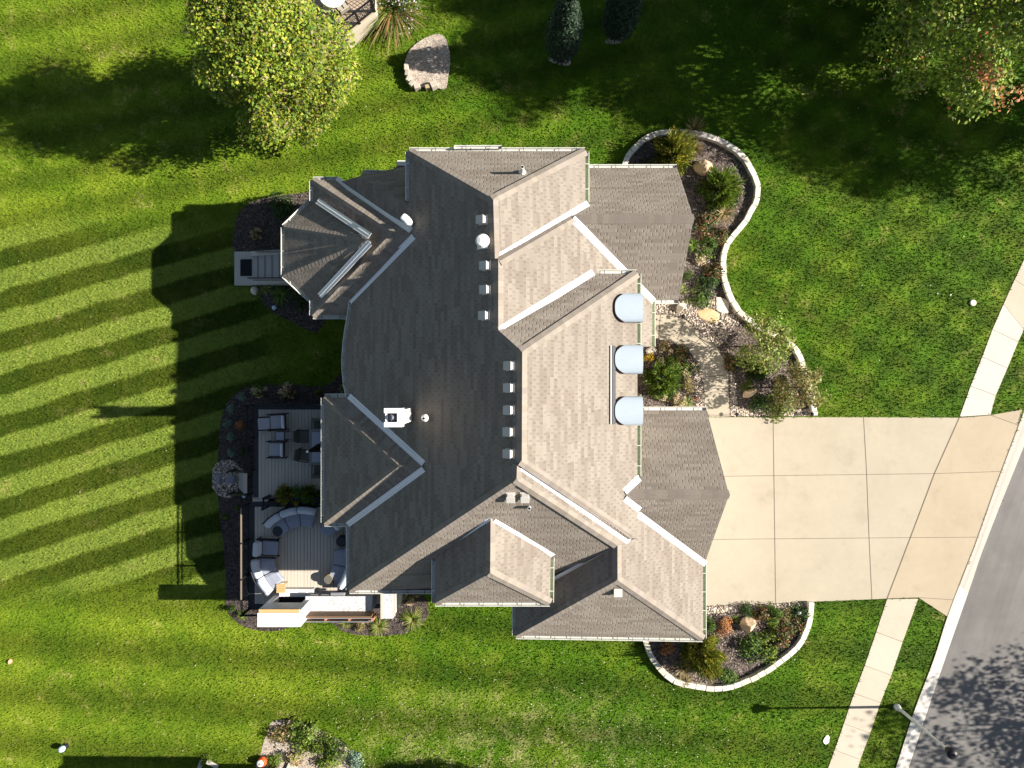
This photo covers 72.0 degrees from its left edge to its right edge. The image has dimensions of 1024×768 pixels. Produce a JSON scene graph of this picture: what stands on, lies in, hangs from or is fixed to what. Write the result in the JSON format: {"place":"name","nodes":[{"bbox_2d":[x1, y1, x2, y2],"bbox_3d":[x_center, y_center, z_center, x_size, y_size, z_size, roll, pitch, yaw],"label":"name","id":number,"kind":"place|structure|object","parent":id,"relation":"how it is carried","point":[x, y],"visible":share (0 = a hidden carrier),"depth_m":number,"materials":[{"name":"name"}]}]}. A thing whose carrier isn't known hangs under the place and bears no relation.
{"place":"outdoors","nodes":[
{"label":"outdoors","id":0,"kind":"place"},
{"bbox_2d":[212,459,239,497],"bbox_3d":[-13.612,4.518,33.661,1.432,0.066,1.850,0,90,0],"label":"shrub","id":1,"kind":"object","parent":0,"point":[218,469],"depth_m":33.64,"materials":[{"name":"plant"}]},
{"bbox_2d":[320,523,341,537],"bbox_3d":[-8.136,6.388,31.663,0.941,0.812,1.024,42,90,0],"label":"corner seat","id":2,"kind":"object","parent":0,"point":[327,532],"visible":0.35,"depth_m":31.64,"materials":[{"name":"grey fabric"}]},
{"bbox_2d":[0,0,1023,767],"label":"lawn","id":3,"kind":"structure","parent":0,"point":[850,74],"depth_m":33.70,"materials":[{"name":"green plant"}]},
{"bbox_2d":[178,0,362,157],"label":"maple tree","id":4,"kind":"object","parent":3,"relation":"on","point":[269,55],"visible":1,"depth_m":26.48,"materials":[{"name":"green plant"}]},
{"bbox_2d":[233,191,324,332],"bbox_3d":[-11.087,-6.007,33.717,4.540,0.067,7.194,0,90,0],"label":"mulch bed","id":5,"kind":"object","parent":3,"relation":"on","point":[252,222],"visible":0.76,"depth_m":33.68,"materials":[{"name":"brown wood"}]},
{"bbox_2d":[234,249,288,285],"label":"concrete stairs","id":6,"kind":"structure","parent":5,"relation":"on","point":[266,266],"depth_m":33.31,"materials":[{"name":"grey concrete"}]},
{"bbox_2d":[240,259,251,275],"bbox_3d":[-12.673,-5.544,33.589,0.549,0.020,0.803,0,90,0],"label":"door mat","id":7,"kind":"object","parent":6,"relation":"on","point":[245,267],"depth_m":33.58,"materials":[{"name":"rubber"}]},
{"bbox_2d":[269,285,291,307],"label":"daylily","id":8,"kind":"object","parent":5,"relation":"on","point":[280,293],"visible":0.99,"depth_m":33.58,"materials":[{"name":"green plant"}]},
{"bbox_2d":[266,188,295,221],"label":"shrub","id":9,"kind":"object","parent":5,"relation":"on","point":[281,211],"visible":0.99,"depth_m":33.11,"materials":[{"name":"green plant"}]},
{"bbox_2d":[288,288,308,310],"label":"shrub","id":10,"kind":"object","parent":5,"relation":"on","point":[302,301],"visible":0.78,"depth_m":33.38,"materials":[{"name":"green plant"}]},
{"bbox_2d":[256,720,355,767],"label":"mulch bed","id":11,"kind":"object","parent":3,"relation":"on","point":[268,748],"visible":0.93,"depth_m":33.69,"materials":[{"name":"gravel"}]},
{"bbox_2d":[266,752,283,767],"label":"shrub","id":12,"kind":"object","parent":11,"relation":"on","point":[271,760],"visible":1,"depth_m":33.50,"materials":[{"name":"green plant"}]},
{"bbox_2d":[266,719,290,744],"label":"shrub","id":13,"kind":"object","parent":11,"relation":"on","point":[279,730],"visible":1,"depth_m":33.42,"materials":[{"name":"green plant"}]},
{"bbox_2d":[285,746,304,766],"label":"hydrangea","id":14,"kind":"object","parent":11,"relation":"on","point":[294,762],"visible":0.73,"depth_m":33.47,"materials":[{"name":"beige plant"}]},
{"bbox_2d":[285,716,319,760],"bbox_3d":[-9.983,16.798,33.301,1.579,0.928,1.964,6,90,0],"label":"shrub","id":15,"kind":"object","parent":11,"relation":"on","point":[301,734],"visible":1,"depth_m":33.27,"materials":[{"name":"green plant"}]},
{"bbox_2d":[309,729,335,755],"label":"shrub","id":16,"kind":"object","parent":11,"relation":"on","point":[316,747],"visible":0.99,"depth_m":33.40,"materials":[{"name":"green plant"}]},
{"bbox_2d":[314,751,341,767],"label":"shrub","id":17,"kind":"object","parent":11,"relation":"on","point":[323,761],"visible":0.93,"depth_m":33.42,"materials":[{"name":"green plant"}]},
{"bbox_2d":[324,736,349,761],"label":"shrub","id":18,"kind":"object","parent":11,"relation":"on","point":[332,748],"visible":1,"depth_m":33.34,"materials":[{"name":"green plant"}]},
{"bbox_2d":[341,749,364,767],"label":"shrub","id":19,"kind":"object","parent":11,"relation":"on","point":[355,762],"visible":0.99,"depth_m":33.52,"materials":[{"name":"green plant"}]},
{"bbox_2d":[218,373,428,635],"bbox_3d":[-9.042,5.715,33.718,10.135,0.066,12.618,0,90,0],"label":"mulch bed","id":20,"kind":"object","parent":3,"relation":"on","point":[232,514],"visible":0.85,"depth_m":33.69,"materials":[{"name":"brown wood"}]},
{"bbox_2d":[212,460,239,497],"bbox_3d":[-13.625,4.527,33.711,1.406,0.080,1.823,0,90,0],"label":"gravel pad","id":21,"kind":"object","parent":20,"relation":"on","point":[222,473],"visible":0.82,"depth_m":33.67,"materials":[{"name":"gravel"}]},
{"bbox_2d":[249,383,267,398],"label":"hydrangea","id":22,"kind":"object","parent":20,"relation":"on","point":[254,392],"visible":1,"depth_m":33.36,"materials":[{"name":"green plant"}]},
{"bbox_2d":[277,381,295,400],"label":"hydrangea","id":23,"kind":"object","parent":20,"relation":"on","point":[287,392],"visible":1,"depth_m":33.35,"materials":[{"name":"green plant"}]},
{"bbox_2d":[226,404,379,616],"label":"deck","id":24,"kind":"structure","parent":20,"relation":"on","point":[305,558],"depth_m":31.99,"materials":[{"name":"grey wood"}]},
{"bbox_2d":[257,416,271,430],"bbox_3d":[-11.089,1.777,31.691,0.620,0.430,0.630,-3,90,0],"label":"ottoman","id":25,"kind":"object","parent":24,"relation":"on","point":[264,424],"visible":0.96,"depth_m":31.48,"materials":[{"name":"grey fabric"}]},
{"bbox_2d":[252,536,280,558],"bbox_3d":[-11.018,7.368,31.633,0.984,0.871,0.860,3,90,0],"label":"armchair","id":26,"kind":"object","parent":24,"relation":"on","point":[266,546],"visible":1,"depth_m":31.64,"materials":[{"name":"fabric"}]},
{"bbox_2d":[249,557,283,597],"bbox_3d":[-10.997,8.535,31.663,1.099,0.812,1.844,-25,90,0],"label":"curved sofa","id":27,"kind":"object","parent":24,"relation":"on","point":[266,583],"visible":0.97,"depth_m":31.63,"materials":[{"name":"grey fabric"}]},
{"bbox_2d":[266,440,287,458],"bbox_3d":[-10.454,2.929,31.429,1.004,0.960,0.780,0,90,0],"label":"lounge chair","id":28,"kind":"object","parent":24,"relation":"on","point":[276,449],"visible":1,"depth_m":31.51,"materials":[{"name":"fabric"}]},
{"bbox_2d":[267,413,289,430],"bbox_3d":[-10.396,1.698,31.429,1.004,0.960,0.780,-3,90,0],"label":"lounge chair","id":29,"kind":"object","parent":24,"relation":"on","point":[277,421],"visible":1,"depth_m":31.51,"materials":[{"name":"fabric"}]},
{"bbox_2d":[258,587,315,626],"bbox_3d":[-9.821,9.739,31.687,1.807,3.988,1.000,0,90,0],"label":"outdoor fireplace","id":30,"kind":"object","parent":24,"relation":"on","point":[290,607],"visible":0.87,"depth_m":30.00,"materials":[{"name":"white stone"}]},
{"bbox_2d":[262,505,318,536],"bbox_3d":[-9.858,6.090,31.663,2.536,0.812,1.198,-17,90,0],"label":"curved sofa","id":31,"kind":"object","parent":24,"relation":"on","point":[286,519],"visible":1,"depth_m":31.63,"materials":[{"name":"grey fabric"}]},
{"bbox_2d":[276,490,320,505],"bbox_3d":[-9.569,5.130,31.819,1.972,0.500,0.703,0,90,0],"label":"planter box","id":32,"kind":"object","parent":24,"relation":"on","point":[317,501],"visible":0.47,"depth_m":31.65,"materials":[{"name":"black metal"}]},
{"bbox_2d":[274,482,295,506],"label":"planter shrub","id":33,"kind":"object","parent":32,"relation":"in","point":[281,490],"visible":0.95,"depth_m":31.35,"materials":[{"name":"green plant"}]},
{"bbox_2d":[299,484,320,504],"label":"planter shrub","id":34,"kind":"object","parent":32,"relation":"in","point":[306,493],"visible":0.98,"depth_m":31.35,"materials":[{"name":"green plant"}]},
{"bbox_2d":[292,429,308,442],"bbox_3d":[-9.383,2.323,31.448,0.607,0.915,0.580,0,90,0],"label":"dining chair","id":35,"kind":"object","parent":24,"relation":"on","point":[300,436],"visible":0.98,"depth_m":31.43,"materials":[{"name":"brown wicker"}]},
{"bbox_2d":[293,447,308,462],"bbox_3d":[-9.325,3.175,31.448,0.607,0.915,0.580,9,90,0],"label":"dining chair","id":36,"kind":"object","parent":24,"relation":"on","point":[302,455],"visible":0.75,"depth_m":31.40,"materials":[{"name":"black metal"}]},
{"bbox_2d":[309,429,320,464],"bbox_3d":[-8.038,2.783,31.508,1.887,0.755,1.604,0,90,0],"label":"dining table","id":37,"kind":"object","parent":24,"relation":"on","point":[314,440],"visible":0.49,"depth_m":31.13,"materials":[{"name":"black metal"}]},
{"bbox_2d":[329,548,345,591],"bbox_3d":[-7.615,8.190,31.663,1.122,0.812,2.032,13,90,0],"label":"curved sofa","id":38,"kind":"object","parent":24,"relation":"on","point":[337,573],"visible":0.48,"depth_m":31.64,"materials":[{"name":"grey fabric"}]},
{"bbox_2d":[218,192,427,636],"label":"wood chips","id":39,"kind":"object","parent":20,"relation":"on","point":[303,326],"visible":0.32,"depth_m":33.66,"materials":[{"name":"wood"}]},
{"bbox_2d":[305,591,403,621],"bbox_3d":[-7.124,9.691,32.046,4.084,3.270,1.182,0,90,0],"label":"outdoor kitchen","id":40,"kind":"object","parent":20,"relation":"on","point":[336,606],"visible":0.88,"depth_m":31.13,"materials":[{"name":"white stone"}]},
{"bbox_2d":[368,615,391,636],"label":"fountain grass","id":41,"kind":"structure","parent":20,"relation":"on","point":[376,627],"depth_m":33.56,"materials":[{"name":"plant"}]},
{"bbox_2d":[397,607,426,631],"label":"fountain grass","id":42,"kind":"object","parent":20,"relation":"on","point":[413,620],"depth_m":33.54,"materials":[{"name":"plant"}]},
{"bbox_2d":[294,0,379,50],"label":"neighbour deck","id":43,"kind":"structure","parent":3,"relation":"on","point":[361,17],"depth_m":32.35,"materials":[{"name":"brown wood"}]},
{"bbox_2d":[320,0,344,8],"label":"patio table","id":44,"kind":"object","parent":43,"relation":"on","point":[332,3],"visible":0.85,"depth_m":31.59,"materials":[{"name":"white paint"}]},
{"bbox_2d":[335,0,351,15],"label":"patio chair","id":45,"kind":"object","parent":43,"relation":"on","point":[343,8],"visible":0.81,"depth_m":31.91,"materials":[{"name":"beige metal"}]},
{"bbox_2d":[362,0,439,56],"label":"ornamental grass","id":46,"kind":"object","parent":3,"relation":"on","point":[393,12],"visible":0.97,"depth_m":33.16,"materials":[{"name":"green plant"}]},
{"bbox_2d":[405,34,449,89],"bbox_3d":[-4.037,-15.372,33.676,2.176,0.150,2.633,0,90,0],"label":"mulch bed","id":47,"kind":"object","parent":3,"relation":"on","point":[427,60],"visible":0.86,"depth_m":33.60,"materials":[{"name":"gravel"}]},
{"bbox_2d":[281,145,729,641],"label":"house","id":48,"kind":"structure","parent":3,"relation":"on","point":[494,432],"depth_m":25.85,"materials":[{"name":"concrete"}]},
{"bbox_2d":[549,52,570,65],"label":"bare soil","id":49,"kind":"structure","parent":3,"relation":"on","point":[567,64],"depth_m":33.69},
{"bbox_2d":[544,0,583,65],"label":"columnar evergreen","id":50,"kind":"object","parent":49,"relation":"on","point":[568,14],"visible":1,"depth_m":30.35,"materials":[{"name":"green plant"}]},
{"bbox_2d":[601,0,643,42],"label":"columnar evergreen","id":51,"kind":"object","parent":3,"relation":"on","point":[628,17],"visible":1,"depth_m":31.15,"materials":[{"name":"green plant"}]},
{"bbox_2d":[656,315,729,416],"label":"front walk","id":52,"kind":"structure","parent":3,"relation":"on","point":[705,353],"depth_m":33.67,"materials":[{"name":"concrete"}]},
{"bbox_2d":[685,117,708,139],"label":"ornamental grass","id":53,"kind":"object","parent":3,"relation":"on","point":[696,127],"depth_m":33.28,"materials":[{"name":"plant"}]},
{"bbox_2d":[628,137,814,416],"bbox_3d":[9.481,-5.248,33.717,9.991,0.068,13.636,0,90,0],"label":"mulch bed","id":54,"kind":"object","parent":3,"relation":"on","point":[642,152],"visible":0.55,"depth_m":33.68,"materials":[{"name":"brown soil"}]},
{"bbox_2d":[641,360,684,400],"bbox_3d":[7.194,-0.239,33.067,2.364,1.670,2.175,1,90,0],"label":"evergreen shrub","id":55,"kind":"object","parent":54,"relation":"on","point":[672,380],"visible":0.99,"depth_m":33.16,"materials":[{"name":"green plant"}]},
{"bbox_2d":[659,340,673,355],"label":"hydrangea","id":56,"kind":"object","parent":54,"relation":"on","point":[669,350],"visible":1,"depth_m":33.45,"materials":[{"name":"green plant"}]},
{"bbox_2d":[651,125,697,175],"bbox_3d":[7.638,-10.915,32.672,2.397,2.741,2.467,0,90,0],"label":"evergreen shrub","id":57,"kind":"object","parent":54,"relation":"on","point":[677,145],"visible":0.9,"depth_m":32.69,"materials":[{"name":"green plant"}]},
{"bbox_2d":[673,344,691,365],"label":"perennial","id":58,"kind":"object","parent":54,"relation":"on","point":[683,350],"visible":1,"depth_m":33.40,"materials":[{"name":"green plant"}]},
{"bbox_2d":[679,377,695,393],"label":"shrub","id":59,"kind":"object","parent":54,"relation":"on","point":[687,382],"visible":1,"depth_m":33.46,"materials":[{"name":"yellow plant"}]},
{"bbox_2d":[678,358,699,376],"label":"hydrangea","id":60,"kind":"object","parent":54,"relation":"on","point":[685,369],"visible":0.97,"depth_m":33.46,"materials":[{"name":"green plant"}]},
{"bbox_2d":[656,299,740,344],"bbox_3d":[8.879,-3.552,33.713,4.158,0.076,2.293,27,90,0],"label":"gravel strip","id":61,"kind":"object","parent":54,"relation":"on","point":[691,316],"visible":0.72,"depth_m":33.67,"materials":[{"name":"gravel"}]},
{"bbox_2d":[697,308,719,322],"bbox_3d":[9.431,-3.256,33.744,1.236,0.302,0.682,22,90,0],"label":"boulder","id":62,"kind":"object","parent":61,"relation":"on","point":[708,315],"visible":1,"depth_m":33.60,"materials":[{"name":"stone"}]},
{"bbox_2d":[715,297,728,312],"bbox_3d":[10.012,-3.755,33.740,0.659,0.305,0.773,1,90,0],"label":"flagstone","id":63,"kind":"object","parent":61,"relation":"on","point":[722,305],"visible":1,"depth_m":33.59,"materials":[{"name":"stone"}]},
{"bbox_2d":[691,286,712,310],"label":"shrub","id":64,"kind":"object","parent":54,"relation":"on","point":[699,298],"visible":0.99,"depth_m":33.45,"materials":[{"name":"green plant"}]},
{"bbox_2d":[693,160,712,175],"bbox_3d":[9.075,-10.297,33.487,0.918,1.120,0.720,35,90,0],"label":"boulder","id":65,"kind":"object","parent":54,"relation":"on","point":[701,167],"visible":0.94,"depth_m":33.22,"materials":[{"name":"stone"}]},
{"bbox_2d":[692,246,716,266],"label":"hydrangea","id":66,"kind":"object","parent":54,"relation":"on","point":[701,253],"visible":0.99,"depth_m":33.43,"materials":[{"name":"green plant"}]},
{"bbox_2d":[693,208,718,239],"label":"perennial","id":67,"kind":"object","parent":54,"relation":"on","point":[711,219],"visible":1,"depth_m":33.45,"materials":[{"name":"green plant"}]},
{"bbox_2d":[695,273,720,297],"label":"shrub","id":68,"kind":"object","parent":54,"relation":"on","point":[704,283],"visible":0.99,"depth_m":33.35,"materials":[{"name":"green plant"}]},
{"bbox_2d":[702,259,725,279],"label":"perennial","id":69,"kind":"object","parent":54,"relation":"on","point":[717,272],"visible":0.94,"depth_m":33.37,"materials":[{"name":"green plant"}]},
{"bbox_2d":[629,137,810,683],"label":"wood chips","id":70,"kind":"object","parent":54,"relation":"on","point":[652,645],"visible":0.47,"depth_m":33.66,"materials":[{"name":"wood"}]},
{"bbox_2d":[622,129,817,414],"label":"garden wall","id":71,"kind":"structure","parent":54,"relation":"on","point":[739,154],"depth_m":33.40,"materials":[{"name":"concrete"}]},
{"bbox_2d":[695,162,745,213],"bbox_3d":[9.797,-9.172,32.825,2.495,2.267,2.504,18,90,0],"label":"evergreen shrub","id":72,"kind":"object","parent":54,"relation":"on","point":[726,182],"visible":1,"depth_m":32.87,"materials":[{"name":"green plant"}]},
{"bbox_2d":[712,227,729,245],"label":"perennial","id":73,"kind":"object","parent":54,"relation":"on","point":[720,239],"visible":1,"depth_m":33.41,"materials":[{"name":"green plant"}]},
{"bbox_2d":[723,353,738,372],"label":"perennial","id":74,"kind":"object","parent":54,"relation":"on","point":[731,359],"visible":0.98,"depth_m":33.46,"materials":[{"name":"green plant"}]},
{"bbox_2d":[743,356,769,380],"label":"evergreen shrub","id":75,"kind":"object","parent":54,"relation":"on","point":[756,375],"visible":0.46,"depth_m":33.33,"materials":[{"name":"green plant"}]},
{"bbox_2d":[747,393,768,412],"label":"shrub","id":76,"kind":"object","parent":54,"relation":"on","point":[759,399],"visible":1,"depth_m":33.34,"materials":[{"name":"green plant"}]},
{"bbox_2d":[733,310,797,376],"bbox_3d":[11.446,-1.828,31.996,2.980,3.610,3.058,0,90,0],"label":"tree","id":77,"kind":"object","parent":54,"relation":"on","point":[780,337],"visible":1,"depth_m":31.33,"materials":[{"name":"green plant"}]},
{"bbox_2d":[730,372,813,415],"bbox_3d":[12.434,0.255,33.713,3.995,0.076,2.548,0,90,0],"label":"gravel strip","id":78,"kind":"object","parent":54,"relation":"on","point":[758,409],"visible":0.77,"depth_m":33.67,"materials":[{"name":"gravel"}]},
{"bbox_2d":[761,386,795,423],"bbox_3d":[12.723,0.935,33.293,2.024,0.890,1.603,-36,90,0],"label":"shrub","id":79,"kind":"object","parent":54,"relation":"on","point":[773,408],"visible":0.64,"depth_m":33.35,"materials":[{"name":"green plant"}]},
{"bbox_2d":[771,360,831,410],"bbox_3d":[13.064,0.049,32.181,2.380,3.240,2.385,0,90,0],"label":"tree","id":80,"kind":"object","parent":54,"relation":"on","point":[809,377],"visible":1,"depth_m":31.67,"materials":[{"name":"green plant"}]},
{"bbox_2d":[649,603,805,683],"bbox_3d":[10.021,12.508,33.716,8.624,0.070,4.138,0,90,0],"label":"mulch bed","id":81,"kind":"object","parent":3,"relation":"on","point":[734,646],"visible":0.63,"depth_m":33.68,"materials":[{"name":"gravel"}]},
{"bbox_2d":[659,641,675,657],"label":"shrub","id":82,"kind":"object","parent":81,"relation":"on","point":[665,651],"visible":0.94,"depth_m":33.39,"materials":[{"name":"brown plant"}]},
{"bbox_2d":[678,633,729,683],"bbox_3d":[9.072,12.700,32.549,2.322,2.968,2.337,36,90,0],"label":"evergreen shrub","id":83,"kind":"object","parent":81,"relation":"on","point":[708,663],"visible":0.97,"depth_m":32.57,"materials":[{"name":"green plant"}]},
{"bbox_2d":[716,616,733,638],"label":"shrub","id":84,"kind":"object","parent":81,"relation":"on","point":[724,621],"visible":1,"depth_m":33.42,"materials":[{"name":"orange plant"}]},
{"bbox_2d":[717,667,737,685],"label":"shrub","id":85,"kind":"object","parent":81,"relation":"on","point":[726,675],"visible":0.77,"depth_m":33.31,"materials":[{"name":"green plant"}]},
{"bbox_2d":[740,616,755,632],"bbox_3d":[11.202,11.428,33.489,0.661,1.128,0.772,30,90,0],"label":"boulder","id":86,"kind":"object","parent":81,"relation":"on","point":[747,625],"visible":0.99,"depth_m":33.27,"materials":[{"name":"stone"}]},
{"bbox_2d":[736,631,768,663],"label":"shrub","id":87,"kind":"object","parent":81,"relation":"on","point":[753,647],"visible":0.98,"depth_m":33.32,"materials":[{"name":"green plant"}]},
{"bbox_2d":[752,601,769,621],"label":"perennial","id":88,"kind":"object","parent":81,"relation":"on","point":[762,612],"visible":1,"depth_m":33.41,"materials":[{"name":"green plant"}]},
{"bbox_2d":[753,628,783,664],"bbox_3d":[12.310,12.312,33.319,1.645,0.893,1.560,-34,90,0],"label":"shrub","id":89,"kind":"object","parent":81,"relation":"on","point":[771,649],"visible":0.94,"depth_m":33.38,"materials":[{"name":"green plant"}]},
{"bbox_2d":[765,601,783,616],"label":"shrub","id":90,"kind":"object","parent":81,"relation":"on","point":[776,611],"visible":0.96,"depth_m":33.37,"materials":[{"name":"green plant"}]},
{"bbox_2d":[767,626,791,650],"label":"perennial","id":91,"kind":"object","parent":81,"relation":"on","point":[785,642],"visible":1,"depth_m":33.33,"materials":[{"name":"green plant"}]},
{"bbox_2d":[778,613,805,639],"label":"perennial","id":92,"kind":"object","parent":81,"relation":"on","point":[790,629],"visible":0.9,"depth_m":33.45,"materials":[{"name":"green plant"}]},
{"bbox_2d":[789,601,810,624],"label":"shrub","id":93,"kind":"object","parent":81,"relation":"on","point":[798,609],"visible":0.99,"depth_m":33.38,"materials":[{"name":"green plant"}]},
{"bbox_2d":[643,601,813,691],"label":"garden wall","id":94,"kind":"structure","parent":3,"relation":"on","point":[798,643],"depth_m":33.41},
{"bbox_2d":[656,298,811,613],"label":"gravel","id":95,"kind":"structure","parent":3,"relation":"on","point":[733,399],"depth_m":33.65,"materials":[{"name":"gravel"}]},
{"bbox_2d":[893,703,958,759],"bbox_3d":[18.380,15.422,31.448,0.500,4.506,0.487,0,90,0],"label":"street lamp","id":96,"kind":"object","parent":3,"relation":"on","point":[952,753],"visible":1,"depth_m":30.60,"materials":[{"name":"black metal"}]},
{"bbox_2d":[859,0,1023,123],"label":"shade tree","id":97,"kind":"object","parent":3,"relation":"on","point":[933,26],"visible":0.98,"depth_m":28.29,"materials":[{"name":"green plant"}]},
{"bbox_2d":[888,410,1021,615],"bbox_3d":[21.236,5.772,33.736,3.036,0.130,10.733,21,90,0],"label":"driveway apron","id":98,"kind":"object","parent":3,"relation":"on","point":[956,502],"visible":1,"depth_m":33.67,"materials":[{"name":"concrete"}]},
{"bbox_2d":[942,0,1023,51],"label":"shade tree","id":99,"kind":"object","parent":3,"relation":"on","point":[988,11],"visible":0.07,"depth_m":29.97,"materials":[{"name":"green plant"}]},
{"bbox_2d":[672,656,694,679],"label":"ornamental grass","id":100,"kind":"object","parent":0,"point":[683,670],"depth_m":33.47,"materials":[{"name":"plant"}]},
{"bbox_2d":[714,206,736,226],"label":"ornamental grass","id":101,"kind":"object","parent":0,"point":[723,213],"depth_m":33.53,"materials":[{"name":"plant"}]},
{"bbox_2d":[706,417,957,605],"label":"driveway","id":102,"kind":"structure","parent":0,"point":[824,496],"depth_m":33.67,"materials":[{"name":"concrete"}]},
{"bbox_2d":[713,413,1020,616],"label":"driveway joints","id":103,"kind":"object","parent":102,"relation":"on","point":[934,473],"visible":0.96,"depth_m":33.67,"materials":[{"name":"concrete"}]},
{"bbox_2d":[828,599,917,767],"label":"sidewalk","id":104,"kind":"structure","parent":0,"point":[895,619],"depth_m":33.68,"materials":[{"name":"concrete"}]},
{"bbox_2d":[909,448,1023,767],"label":"road","id":105,"kind":"structure","parent":0,"point":[974,717],"depth_m":33.69,"materials":[{"name":"asphalt"}]},
{"bbox_2d":[896,413,1023,767],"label":"curb","id":106,"kind":"structure","parent":105,"relation":"on","point":[927,692],"depth_m":33.68,"materials":[{"name":"concrete"}]},
{"bbox_2d":[960,261,1023,416],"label":"sidewalk","id":107,"kind":"structure","parent":0,"point":[1000,347],"depth_m":33.68,"materials":[{"name":"concrete"}]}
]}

